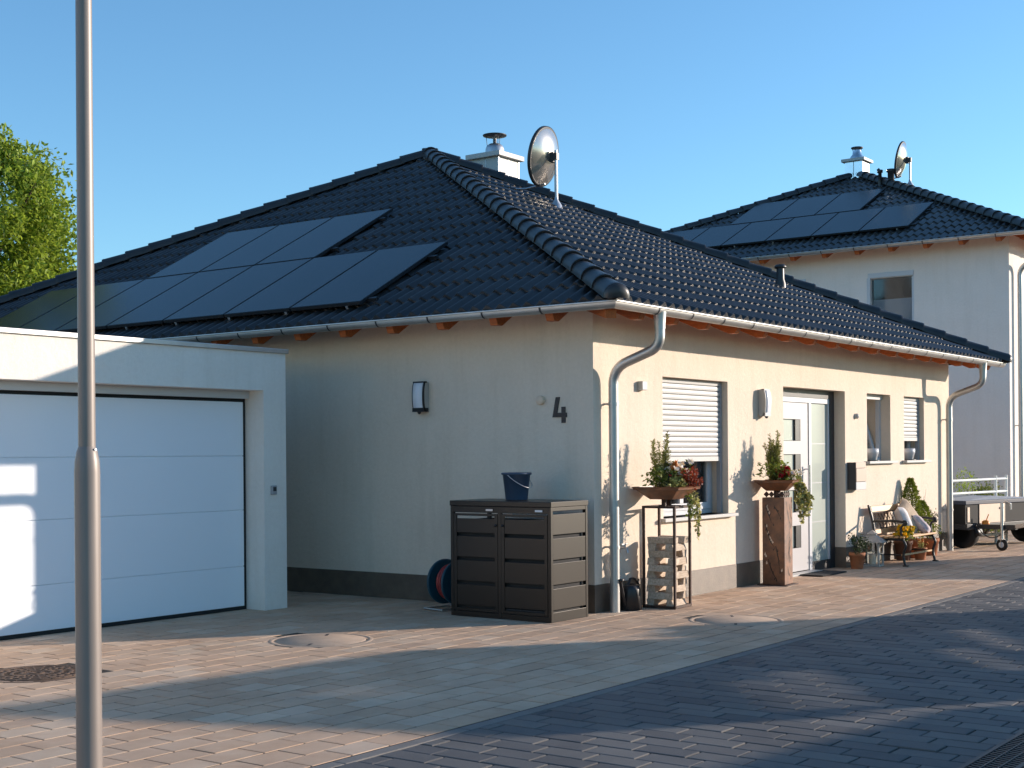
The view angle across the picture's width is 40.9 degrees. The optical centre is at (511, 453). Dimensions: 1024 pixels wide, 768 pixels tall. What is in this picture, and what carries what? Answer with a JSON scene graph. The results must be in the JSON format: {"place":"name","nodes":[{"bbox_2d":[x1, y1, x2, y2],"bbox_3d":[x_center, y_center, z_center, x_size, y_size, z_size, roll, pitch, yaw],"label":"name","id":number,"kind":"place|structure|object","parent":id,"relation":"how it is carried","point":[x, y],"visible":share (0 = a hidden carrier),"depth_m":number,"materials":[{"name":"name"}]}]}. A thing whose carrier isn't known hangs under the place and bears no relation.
{"place":"outdoors","nodes":[
{"label":"outdoors","id":0,"kind":"place"},
{"bbox_2d":[0,531,1023,767],"bbox_3d":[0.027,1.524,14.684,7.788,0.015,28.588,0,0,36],"label":"forecourt paving","id":1,"kind":"structure","parent":0,"point":[158,647],"depth_m":10.03,"materials":[{"name":"stone"}]},
{"bbox_2d":[0,665,75,682],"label":"manhole cover","id":2,"kind":"object","parent":1,"relation":"on","point":[40,673],"visible":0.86,"depth_m":9.61,"materials":[{"name":"metal"}]},
{"bbox_2d":[0,327,288,639],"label":"garage","id":3,"kind":"structure","parent":1,"relation":"on","point":[191,443],"depth_m":12.57,"materials":[{"name":"paint"}]},
{"bbox_2d":[0,394,243,635],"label":"garage door","id":4,"kind":"structure","parent":3,"relation":"in","point":[172,498],"depth_m":12.45,"materials":[{"name":"white metal"}]},
{"bbox_2d":[268,633,372,647],"bbox_3d":[-1.573,1.553,11.295,0.860,0.049,0.860,0,0,36],"label":"manhole cover","id":5,"kind":"object","parent":1,"relation":"on","point":[316,640],"visible":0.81,"depth_m":11.26,"materials":[{"name":"concrete"}]},
{"bbox_2d":[423,559,450,610],"bbox_3d":[-0.628,1.279,13.518,0.473,0.483,0.366,0,0,-42],"label":"hose reel","id":6,"kind":"object","parent":1,"relation":"on","point":[439,581],"visible":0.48,"depth_m":13.44,"materials":[{"name":"blue plastic"}]},
{"bbox_2d":[0,132,1011,612],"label":"bungalow","id":7,"kind":"object","parent":1,"relation":"on","point":[500,314],"visible":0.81,"depth_m":14.98,"materials":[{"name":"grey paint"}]},
{"bbox_2d":[157,247,339,271],"bbox_3d":[-3.501,-2.464,17.736,3.350,0.120,0.136,0,0,36],"label":"mounting rail","id":8,"kind":"object","parent":7,"relation":"attached to","point":[333,249],"visible":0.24,"depth_m":16.80,"materials":[{"name":"silver metal"}]},
{"bbox_2d":[200,217,333,271],"bbox_3d":[-3.219,-2.752,18.095,1.022,0.038,1.645,0,29,36],"label":"solar panel","id":9,"kind":"object","parent":8,"relation":"attached to","point":[265,246],"visible":0.93,"depth_m":18.04,"materials":[{"name":"black"}]},
{"bbox_2d":[256,209,392,264],"bbox_3d":[-2.378,-2.759,17.480,1.022,0.038,1.645,0,29,36],"label":"solar panel","id":10,"kind":"object","parent":8,"relation":"attached to","point":[322,239],"visible":0.93,"depth_m":17.40,"materials":[{"name":"black"}]},
{"bbox_2d":[125,296,378,329],"bbox_3d":[-4.426,-1.550,16.377,7.450,0.120,0.136,0,0,36],"label":"mounting rail","id":11,"kind":"object","parent":7,"relation":"attached to","point":[372,299],"visible":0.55,"depth_m":14.35,"materials":[{"name":"silver metal"}]},
{"bbox_2d":[0,285,95,327],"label":"solar panel","id":12,"kind":"object","parent":11,"relation":"attached to","point":[34,309],"visible":0.82,"depth_m":18.82,"materials":[{"name":"black"}]},
{"bbox_2d":[20,279,144,330],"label":"solar panel","id":13,"kind":"object","parent":11,"relation":"attached to","point":[59,316],"visible":0.64,"depth_m":18.12,"materials":[{"name":"black"}]},
{"bbox_2d":[55,273,196,331],"bbox_3d":[-4.917,-1.934,17.529,1.022,0.038,1.645,0,29,36],"label":"solar panel","id":14,"kind":"object","parent":11,"relation":"attached to","point":[117,307],"visible":0.86,"depth_m":17.51,"materials":[{"name":"black"}]},
{"bbox_2d":[107,266,252,327],"bbox_3d":[-4.076,-1.940,16.914,1.022,0.038,1.645,0,29,36],"label":"solar panel","id":15,"kind":"object","parent":11,"relation":"attached to","point":[160,308],"visible":0.96,"depth_m":16.83,"materials":[{"name":"black"}]},
{"bbox_2d":[163,258,312,322],"bbox_3d":[-3.235,-1.946,16.299,1.022,0.038,1.645,0,29,36],"label":"solar panel","id":16,"kind":"object","parent":11,"relation":"attached to","point":[228,296],"visible":1,"depth_m":16.20,"materials":[{"name":"black"}]},
{"bbox_2d":[224,250,377,316],"bbox_3d":[-2.394,-1.953,15.684,1.022,0.038,1.645,0,29,36],"label":"solar panel","id":17,"kind":"object","parent":11,"relation":"attached to","point":[286,293],"visible":1,"depth_m":15.59,"materials":[{"name":"black"}]},
{"bbox_2d":[290,241,447,310],"bbox_3d":[-1.553,-1.959,15.068,1.022,0.038,1.645,0,29,36],"label":"solar panel","id":18,"kind":"object","parent":11,"relation":"attached to","point":[372,275],"visible":1,"depth_m":14.96,"materials":[{"name":"black"}]},
{"bbox_2d":[207,217,386,243],"bbox_3d":[-2.987,-2.951,18.443,3.350,0.120,0.136,0,0,36],"label":"mounting rail","id":19,"kind":"object","parent":7,"relation":"attached to","point":[382,219],"visible":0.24,"depth_m":17.51,"materials":[{"name":"silver"}]},
{"bbox_2d":[147,225,278,278],"bbox_3d":[-4.060,-2.746,18.710,1.022,0.038,1.645,0,29,36],"label":"solar panel","id":20,"kind":"object","parent":19,"relation":"attached to","point":[209,254],"visible":0.96,"depth_m":18.65,"materials":[{"name":"black"}]},
{"bbox_2d":[412,381,428,413],"bbox_3d":[-0.947,-0.579,14.204,0.152,0.339,0.107,0,0,36],"label":"wall lamp","id":21,"kind":"object","parent":7,"relation":"attached to","point":[420,396],"visible":1,"depth_m":14.16,"materials":[{"name":"white metal"}]},
{"bbox_2d":[510,126,561,207],"bbox_3d":[0.304,-4.119,19.829,0.828,1.216,0.758,0,0,-5],"label":"satellite dish","id":22,"kind":"object","parent":7,"relation":"attached to","point":[542,157],"visible":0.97,"depth_m":19.66,"materials":[{"name":"silver metal"}]},
{"bbox_2d":[552,397,566,422],"bbox_3d":[0.460,-0.423,13.233,0.165,0.250,0.010,0,0,36],"label":"house number","id":23,"kind":"object","parent":7,"relation":"attached to","point":[563,414],"visible":1,"depth_m":13.23,"materials":[{"name":"black plastic"}]},
{"bbox_2d":[661,377,738,521],"bbox_3d":[1.902,-0.051,14.710,0.335,1.493,1.630,0,0,36],"label":"window","id":24,"kind":"structure","parent":7,"relation":"in","point":[692,409],"depth_m":14.84,"materials":[{"name":"grey plastic"}]},
{"bbox_2d":[758,389,771,417],"bbox_3d":[2.922,-0.579,15.862,0.107,0.339,0.152,0,0,36],"label":"wall lamp","id":25,"kind":"object","parent":7,"relation":"attached to","point":[764,402],"visible":1,"depth_m":15.82,"materials":[{"name":"white metal"}]},
{"bbox_2d":[847,462,865,489],"bbox_3d":[4.533,0.291,18.035,0.130,0.360,0.334,0,0,36],"label":"mailbox","id":26,"kind":"object","parent":7,"relation":"attached to","point":[856,475],"visible":1,"depth_m":17.92,"materials":[{"name":"metal"}]},
{"bbox_2d":[867,448,879,460],"bbox_3d":[4.897,0.012,18.696,0.230,0.170,0.230,0,0,36],"label":"sill pot","id":27,"kind":"object","parent":7,"relation":"on","point":[872,454],"visible":0.73,"depth_m":18.61,"materials":[{"name":"white ceramic"}]},
{"bbox_2d":[865,394,897,463],"bbox_3d":[4.889,-0.344,18.966,0.538,0.953,1.050,0,0,36],"label":"window","id":28,"kind":"structure","parent":7,"relation":"in","point":[877,398],"depth_m":19.24,"materials":[{"name":"grey plastic"}]},
{"bbox_2d":[904,448,915,459],"bbox_3d":[5.723,0.006,19.826,0.230,0.170,0.230,0,0,36],"label":"sill pot","id":29,"kind":"object","parent":7,"relation":"on","point":[909,453],"visible":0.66,"depth_m":19.74,"materials":[{"name":"grey plastic"}]},
{"bbox_2d":[902,397,931,462],"bbox_3d":[5.780,-0.350,20.012,0.335,0.953,1.010,0,0,36],"label":"window","id":30,"kind":"structure","parent":7,"relation":"in","point":[911,405],"depth_m":20.11,"materials":[{"name":"grey plastic"}]},
{"bbox_2d":[450,498,587,622],"bbox_3d":[0.060,0.977,12.854,1.162,1.085,0.631,0,0,36],"label":"bin cabinet","id":31,"kind":"object","parent":1,"relation":"on","point":[522,569],"visible":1,"depth_m":12.58,"materials":[{"name":"grey metal"}]},
{"bbox_2d":[501,472,531,499],"bbox_3d":[0.046,0.305,12.928,0.299,0.258,0.290,0,0,36],"label":"bucket","id":32,"kind":"object","parent":31,"relation":"on","point":[516,486],"visible":1,"depth_m":12.83,"materials":[{"name":"blue plastic"}]},
{"bbox_2d":[618,577,641,610],"bbox_3d":[1.139,1.352,13.242,0.230,0.319,0.400,0,0,7],"label":"watering can","id":33,"kind":"object","parent":1,"relation":"on","point":[630,597],"visible":0.98,"depth_m":13.19,"materials":[{"name":"black plastic"}]},
{"bbox_2d":[642,499,691,609],"bbox_3d":[1.527,0.978,13.521,0.360,1.062,0.360,0,0,33],"label":"planter stand","id":34,"kind":"object","parent":1,"relation":"on","point":[663,505],"visible":0.81,"depth_m":13.46,"materials":[{"name":"metal"}]},
{"bbox_2d":[647,599,666,604],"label":"log","id":35,"kind":"object","parent":34,"relation":"on","point":[654,601],"visible":0.7,"depth_m":13.48,"materials":[{"name":"brown wood"}]},
{"bbox_2d":[648,592,672,599],"bbox_3d":[1.465,1.388,13.431,0.275,0.069,0.078,0,0,34],"label":"log","id":36,"kind":"object","parent":35,"relation":"on","point":[661,595],"visible":1,"depth_m":13.40,"materials":[{"name":"brown wood"}]},
{"bbox_2d":[666,584,685,592],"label":"log","id":37,"kind":"object","parent":36,"relation":"on","point":[679,588],"visible":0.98,"depth_m":13.41,"materials":[{"name":"brown wood"}]},
{"bbox_2d":[647,578,677,585],"bbox_3d":[1.474,1.254,13.426,0.285,0.068,0.099,0,0,32],"label":"log","id":38,"kind":"object","parent":37,"relation":"on","point":[660,582],"visible":1,"depth_m":13.39,"materials":[{"name":"brown wood"}]},
{"bbox_2d":[665,570,688,578],"bbox_3d":[1.618,1.184,13.460,0.106,0.068,0.299,0,0,36],"label":"log","id":39,"kind":"object","parent":38,"relation":"on","point":[679,574],"visible":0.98,"depth_m":13.39,"materials":[{"name":"brown wood"}]},
{"bbox_2d":[648,565,677,571],"bbox_3d":[1.475,1.119,13.425,0.274,0.063,0.111,0,0,33],"label":"log","id":40,"kind":"object","parent":39,"relation":"on","point":[659,568],"visible":1,"depth_m":13.38,"materials":[{"name":"brown wood"}]},
{"bbox_2d":[658,590,686,597],"bbox_3d":[1.584,1.387,13.604,0.287,0.069,0.090,0,0,33],"label":"log","id":41,"kind":"object","parent":35,"relation":"on","point":[681,594],"visible":0.45,"depth_m":13.52,"materials":[{"name":"brown wood"}]},
{"bbox_2d":[646,585,665,591],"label":"log","id":42,"kind":"object","parent":41,"relation":"on","point":[651,588],"visible":0.63,"depth_m":13.49,"materials":[{"name":"brown wood"}]},
{"bbox_2d":[660,577,687,583],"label":"log","id":43,"kind":"object","parent":42,"relation":"on","point":[682,580],"visible":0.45,"depth_m":13.52,"materials":[{"name":"brown wood"}]},
{"bbox_2d":[647,571,665,577],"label":"log","id":44,"kind":"object","parent":43,"relation":"on","point":[650,574],"visible":0.65,"depth_m":13.49,"materials":[{"name":"brown wood"}]},
{"bbox_2d":[657,563,685,570],"bbox_3d":[1.578,1.119,13.606,0.291,0.063,0.099,0,0,35],"label":"log","id":45,"kind":"object","parent":44,"relation":"on","point":[682,567],"visible":0.46,"depth_m":13.51,"materials":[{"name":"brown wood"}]},
{"bbox_2d":[647,557,666,564],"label":"log","id":46,"kind":"object","parent":45,"relation":"on","point":[652,561],"visible":0.8,"depth_m":13.47,"materials":[{"name":"brown wood"}]},
{"bbox_2d":[648,550,672,557],"bbox_3d":[1.471,0.983,13.439,0.275,0.069,0.078,0,0,33],"label":"log","id":47,"kind":"object","parent":46,"relation":"on","point":[660,554],"visible":1,"depth_m":13.42,"materials":[{"name":"brown wood"}]},
{"bbox_2d":[647,543,665,550],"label":"log","id":48,"kind":"object","parent":47,"relation":"on","point":[652,547],"visible":0.65,"depth_m":13.47,"materials":[{"name":"brown wood"}]},
{"bbox_2d":[647,536,677,543],"bbox_3d":[1.475,0.847,13.430,0.298,0.065,0.088,0,0,33],"label":"log","id":49,"kind":"object","parent":48,"relation":"on","point":[659,540],"visible":1,"depth_m":13.40,"materials":[{"name":"brown wood"}]},
{"bbox_2d":[667,557,686,565],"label":"log","id":50,"kind":"object","parent":45,"relation":"on","point":[681,560],"visible":0.95,"depth_m":13.39,"materials":[{"name":"brown wood"}]},
{"bbox_2d":[663,549,686,556],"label":"log","id":51,"kind":"object","parent":50,"relation":"on","point":[681,553],"visible":0.45,"depth_m":13.53,"materials":[{"name":"brown wood"}]},
{"bbox_2d":[665,543,686,550],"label":"log","id":52,"kind":"object","parent":51,"relation":"on","point":[679,546],"visible":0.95,"depth_m":13.40,"materials":[{"name":"brown wood"}]},
{"bbox_2d":[632,486,700,499],"bbox_3d":[1.522,0.383,13.521,0.520,0.125,0.520,0,0,32],"label":"planter bowl","id":53,"kind":"object","parent":34,"relation":"on","point":[666,492],"visible":0.91,"depth_m":13.37,"materials":[{"name":"metal"}]},
{"bbox_2d":[641,465,672,486],"bbox_3d":[1.427,0.235,13.430,0.251,0.266,0.336,0,0,36],"label":"green bush","id":54,"kind":"object","parent":53,"relation":"on","point":[653,475],"visible":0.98,"depth_m":13.39,"materials":[{"name":"green plant"}]},
{"bbox_2d":[649,431,670,486],"bbox_3d":[1.469,0.091,13.483,0.227,0.649,0.285,0,0,-5],"label":"rosemary bush","id":55,"kind":"object","parent":53,"relation":"in","point":[664,456],"visible":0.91,"depth_m":13.45,"materials":[{"name":"green plant"}]},
{"bbox_2d":[663,473,687,491],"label":"silver plant","id":56,"kind":"object","parent":53,"relation":"in","point":[676,481],"visible":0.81,"depth_m":13.37,"materials":[{"name":"green plant"}]},
{"bbox_2d":[664,459,694,486],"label":"white flowers","id":57,"kind":"object","parent":53,"relation":"in","point":[689,461],"visible":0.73,"depth_m":13.46,"materials":[{"name":"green plant"}]},
{"bbox_2d":[668,466,703,493],"bbox_3d":[1.726,0.259,13.528,0.354,0.308,0.402,0,0,36],"label":"red leaf plant","id":58,"kind":"object","parent":53,"relation":"in","point":[690,478],"visible":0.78,"depth_m":13.46,"materials":[{"name":"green plant"}]},
{"bbox_2d":[684,493,697,518],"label":"trailing ivy","id":59,"kind":"object","parent":53,"relation":"hanging from","point":[690,504],"visible":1,"depth_m":13.42,"materials":[{"name":"green plant"}]},
{"bbox_2d":[691,490,701,539],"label":"trailing ivy","id":60,"kind":"object","parent":53,"relation":"hanging from","point":[697,504],"visible":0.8,"depth_m":13.61,"materials":[{"name":"green plant"}]},
{"bbox_2d":[689,615,783,626],"bbox_3d":[2.026,1.525,12.403,0.860,0.049,0.860,0,0,36],"label":"manhole cover","id":61,"kind":"object","parent":1,"relation":"on","point":[736,620],"visible":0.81,"depth_m":12.37,"materials":[{"name":"concrete"}]},
{"bbox_2d":[757,491,798,586],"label":"planter column","id":62,"kind":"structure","parent":1,"relation":"on","point":[777,539],"depth_m":15.61,"materials":[{"name":"stone"}]},
{"bbox_2d":[753,479,799,490],"bbox_3d":[3.037,0.358,15.710,0.460,0.125,0.460,0,0,22],"label":"planter bowl","id":63,"kind":"object","parent":62,"relation":"on","point":[775,485],"visible":0.97,"depth_m":15.56,"materials":[{"name":"metal"}]},
{"bbox_2d":[762,430,782,479],"bbox_3d":[2.997,0.055,15.699,0.236,0.679,0.236,0,0,-5],"label":"rosemary bush","id":64,"kind":"object","parent":63,"relation":"in","point":[773,450],"visible":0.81,"depth_m":15.65,"materials":[{"name":"green plant"}]},
{"bbox_2d":[755,456,789,479],"bbox_3d":[3.005,0.178,15.622,0.330,0.319,0.471,0,0,36],"label":"green bush","id":65,"kind":"object","parent":63,"relation":"in","point":[776,466],"visible":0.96,"depth_m":15.55,"materials":[{"name":"green plant"}]},
{"bbox_2d":[774,465,792,479],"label":"red flowers","id":66,"kind":"object","parent":63,"relation":"in","point":[784,474],"visible":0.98,"depth_m":15.55,"materials":[{"name":"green plant"}]},
{"bbox_2d":[793,477,814,523],"bbox_3d":[3.321,0.499,15.832,0.370,0.635,0.160,0,0,-24],"label":"trailing ivy","id":67,"kind":"object","parent":63,"relation":"hanging from","point":[803,501],"visible":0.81,"depth_m":15.82,"materials":[{"name":"green plant"}]},
{"bbox_2d":[800,570,846,576],"bbox_3d":[3.805,1.480,17.037,0.440,0.014,0.740,0,0,36],"label":"doormat","id":68,"kind":"object","parent":1,"relation":"on","point":[822,573],"visible":0.69,"depth_m":16.90,"materials":[{"name":"black"}]},
{"bbox_2d":[849,552,864,568],"bbox_3d":[4.466,1.381,17.755,0.210,0.210,0.210,0,0,36],"label":"flower pot","id":69,"kind":"object","parent":1,"relation":"on","point":[857,561],"visible":0.99,"depth_m":17.68,"materials":[{"name":"ceramic"}]},
{"bbox_2d":[848,531,871,554],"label":"potted herb","id":70,"kind":"object","parent":69,"relation":"on","point":[860,541],"visible":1,"depth_m":17.70,"materials":[{"name":"green plant"}]},
{"bbox_2d":[862,530,888,566],"bbox_3d":[4.769,1.244,18.152,0.350,0.480,0.350,0,0,30],"label":"lantern","id":71,"kind":"object","parent":1,"relation":"on","point":[873,536],"visible":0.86,"depth_m":18.10,"materials":[{"name":"white metal"}]},
{"bbox_2d":[867,502,937,566],"bbox_3d":[5.303,1.080,18.590,0.562,0.810,1.200,0,0,37],"label":"garden bench","id":72,"kind":"object","parent":1,"relation":"on","point":[884,508],"visible":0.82,"depth_m":18.42,"materials":[{"name":"wood"}]},
{"bbox_2d":[895,506,912,525],"bbox_3d":[5.340,0.905,18.699,0.175,0.400,0.400,-23,-6,15],"label":"cushion","id":73,"kind":"object","parent":72,"relation":"on","point":[903,515],"visible":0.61,"depth_m":18.54,"materials":[{"name":"white fabric"}]},
{"bbox_2d":[893,524,915,541],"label":"yellow flowers","id":74,"kind":"object","parent":72,"relation":"on","point":[908,531],"visible":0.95,"depth_m":18.12,"materials":[{"name":"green plant"}]},
{"bbox_2d":[899,497,918,538],"bbox_3d":[5.465,0.879,18.905,0.175,0.470,0.470,-32,5,35],"label":"cushion","id":75,"kind":"object","parent":72,"relation":"on","point":[905,504],"visible":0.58,"depth_m":18.85,"materials":[{"name":"beige fabric"}]},
{"bbox_2d":[912,515,930,532],"bbox_3d":[5.634,0.978,18.881,0.145,0.320,0.320,-43,-21,11],"label":"cushion","id":76,"kind":"object","parent":72,"relation":"on","point":[923,526],"visible":0.85,"depth_m":18.76,"materials":[{"name":"fabric"}]},
{"bbox_2d":[893,540,912,560],"bbox_3d":[5.446,1.344,19.094,0.260,0.270,0.260,0,0,36],"label":"flower pot","id":77,"kind":"object","parent":1,"relation":"on","point":[899,547],"visible":0.65,"depth_m":19.01,"materials":[{"name":"ceramic"}]},
{"bbox_2d":[908,538,923,557],"bbox_3d":[5.694,1.342,19.483,0.300,0.270,0.300,0,0,36],"label":"flower pot","id":78,"kind":"object","parent":1,"relation":"on","point":[915,544],"visible":0.29,"depth_m":19.35,"materials":[{"name":"ceramic"}]},
{"bbox_2d":[901,477,941,538],"bbox_3d":[5.771,0.788,19.595,0.637,0.945,0.847,0,0,36],"label":"dwarf conifer","id":79,"kind":"object","parent":78,"relation":"in","point":[912,494],"visible":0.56,"depth_m":19.46,"materials":[{"name":"green plant"}]},
{"bbox_2d":[913,547,926,559],"bbox_3d":[5.702,1.392,19.155,0.190,0.170,0.190,0,0,36],"label":"flower pot","id":80,"kind":"object","parent":1,"relation":"on","point":[920,556],"visible":0.86,"depth_m":19.09,"materials":[{"name":"ceramic"}]},
{"bbox_2d":[921,537,938,555],"bbox_3d":[6.080,1.349,19.944,0.260,0.250,0.260,0,0,36],"label":"flower pot","id":81,"kind":"object","parent":1,"relation":"on","point":[930,544],"visible":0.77,"depth_m":19.85,"materials":[{"name":"ceramic"}]},
{"bbox_2d":[953,467,976,494],"bbox_3d":[7.589,0.845,23.594,0.728,1.247,0.771,0,0,-31],"label":"shrub","id":82,"kind":"object","parent":1,"relation":"on","point":[967,485],"visible":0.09,"depth_m":23.54,"materials":[{"name":"green plant"}]},
{"bbox_2d":[953,475,1007,542],"bbox_3d":[7.248,0.909,21.946,2.264,1.112,0.048,0,0,-36],"label":"railing","id":83,"kind":"object","parent":1,"relation":"on","point":[995,491],"visible":0.47,"depth_m":22.37,"materials":[{"name":"white metal"}]},
{"bbox_2d":[967,481,1003,536],"bbox_3d":[8.358,0.949,24.240,0.766,1.037,1.522,0,0,36],"label":"shrub","id":84,"kind":"object","parent":1,"relation":"on","point":[988,488],"visible":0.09,"depth_m":24.00,"materials":[{"name":"green plant"}]},
{"bbox_2d":[953,495,1023,550],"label":"car trailer","id":85,"kind":"object","parent":1,"relation":"on","point":[974,516],"visible":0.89,"depth_m":21.25,"materials":[{"name":"silver metal"}]},
{"bbox_2d":[0,0,1023,270],"label":"sky","id":86,"kind":"structure","parent":0,"point":[664,115],"materials":[{"name":"blue"}]},
{"bbox_2d":[335,580,1023,767],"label":"street paving","id":87,"kind":"structure","parent":0,"point":[940,685],"depth_m":8.03,"materials":[{"name":"stone"}]},
{"label":"ground","id":88,"kind":"structure","parent":0,"visible":0},
{"bbox_2d":[0,123,76,295],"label":"tree","id":89,"kind":"object","parent":88,"relation":"on","point":[36,220],"visible":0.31,"depth_m":23.88,"materials":[{"name":"green plant"}]},
{"bbox_2d":[74,0,102,767],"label":"street lamp","id":90,"kind":"object","parent":88,"relation":"on","point":[87,537],"visible":1,"depth_m":5.92,"materials":[{"name":"silver metal"}]},
{"label":"street bed","id":91,"kind":"structure","parent":0,"visible":0},
{"bbox_2d":[311,577,1023,767],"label":"kerb strip","id":92,"kind":"object","parent":91,"relation":"on","point":[379,752],"visible":0.79,"depth_m":8.71,"materials":[{"name":"concrete"}]},
{"bbox_2d":[958,730,1023,767],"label":"drainage channel","id":93,"kind":"object","parent":91,"relation":"in","point":[1008,753],"visible":1,"depth_m":6.76,"materials":[{"name":"metal"}]},
{"label":"yard","id":94,"kind":"structure","parent":0,"visible":0},
{"bbox_2d":[664,146,1023,529],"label":"neighbour house","id":95,"kind":"structure","parent":94,"relation":"on","point":[950,265],"depth_m":26.67,"materials":[{"name":"grey paint"}]},
{"bbox_2d":[867,270,913,319],"bbox_3d":[7.591,-3.003,27.405,1.040,1.250,0.175,0,0,36],"label":"window","id":96,"kind":"structure","parent":95,"relation":"in","point":[904,307],"depth_m":27.41,"materials":[{"name":"grey plastic"}]},
{"bbox_2d":[877,141,912,184],"bbox_3d":[8.786,-6.594,31.316,0.718,1.067,0.690,0,0,-9],"label":"satellite dish","id":97,"kind":"object","parent":95,"relation":"attached to","point":[902,159],"visible":0.98,"depth_m":31.15,"materials":[{"name":"silver metal"}]},
{"bbox_3d":[5.961,-4.934,29.889,6.400,0.113,0.137,0,0,36],"label":"mounting rail","id":98,"kind":"object","parent":95,"relation":"attached to","visible":0},
{"bbox_2d":[721,218,793,246],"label":"solar panel","id":99,"kind":"object","parent":98,"relation":"attached to","point":[757,232],"visible":1,"depth_m":29.91,"materials":[{"name":"black"}]},
{"bbox_2d":[859,202,933,231],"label":"solar panel","id":100,"kind":"object","parent":98,"relation":"attached to","point":[895,217],"visible":1,"depth_m":28.06,"materials":[{"name":"black"}]},
{"bbox_3d":[5.428,-4.512,29.155,6.400,0.113,0.137,0,0,36],"label":"mounting rail","id":101,"kind":"object","parent":95,"relation":"attached to","visible":0},
{"bbox_2d":[670,228,708,240],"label":"solar panel","id":102,"kind":"object","parent":101,"relation":"attached to","point":[690,235],"visible":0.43,"depth_m":31.48,"materials":[{"name":"black"}]},
{"bbox_2d":[692,223,750,247],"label":"solar panel","id":103,"kind":"object","parent":101,"relation":"attached to","point":[713,237],"visible":0.79,"depth_m":30.65,"materials":[{"name":"black"}]},
{"bbox_2d":[765,213,837,241],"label":"solar panel","id":104,"kind":"object","parent":101,"relation":"attached to","point":[802,227],"visible":1,"depth_m":29.30,"materials":[{"name":"black"}]},
{"bbox_2d":[811,207,884,236],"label":"solar panel","id":105,"kind":"object","parent":101,"relation":"attached to","point":[847,222],"visible":1,"depth_m":28.68,"materials":[{"name":"black"}]},
{"bbox_3d":[6.360,-5.313,30.608,3.300,0.113,0.137,0,0,36],"label":"mounting rail","id":106,"kind":"object","parent":95,"relation":"attached to","visible":0},
{"bbox_2d":[730,199,797,224],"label":"solar panel","id":107,"kind":"object","parent":106,"relation":"attached to","point":[770,211],"visible":1,"depth_m":31.54,"materials":[{"name":"black"}]},
{"bbox_2d":[771,194,840,220],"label":"solar panel","id":108,"kind":"object","parent":106,"relation":"attached to","point":[810,206],"visible":1,"depth_m":30.92,"materials":[{"name":"black"}]},
{"bbox_2d":[815,188,884,214],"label":"solar panel","id":109,"kind":"object","parent":106,"relation":"attached to","point":[852,201],"visible":1,"depth_m":30.29,"materials":[{"name":"black"}]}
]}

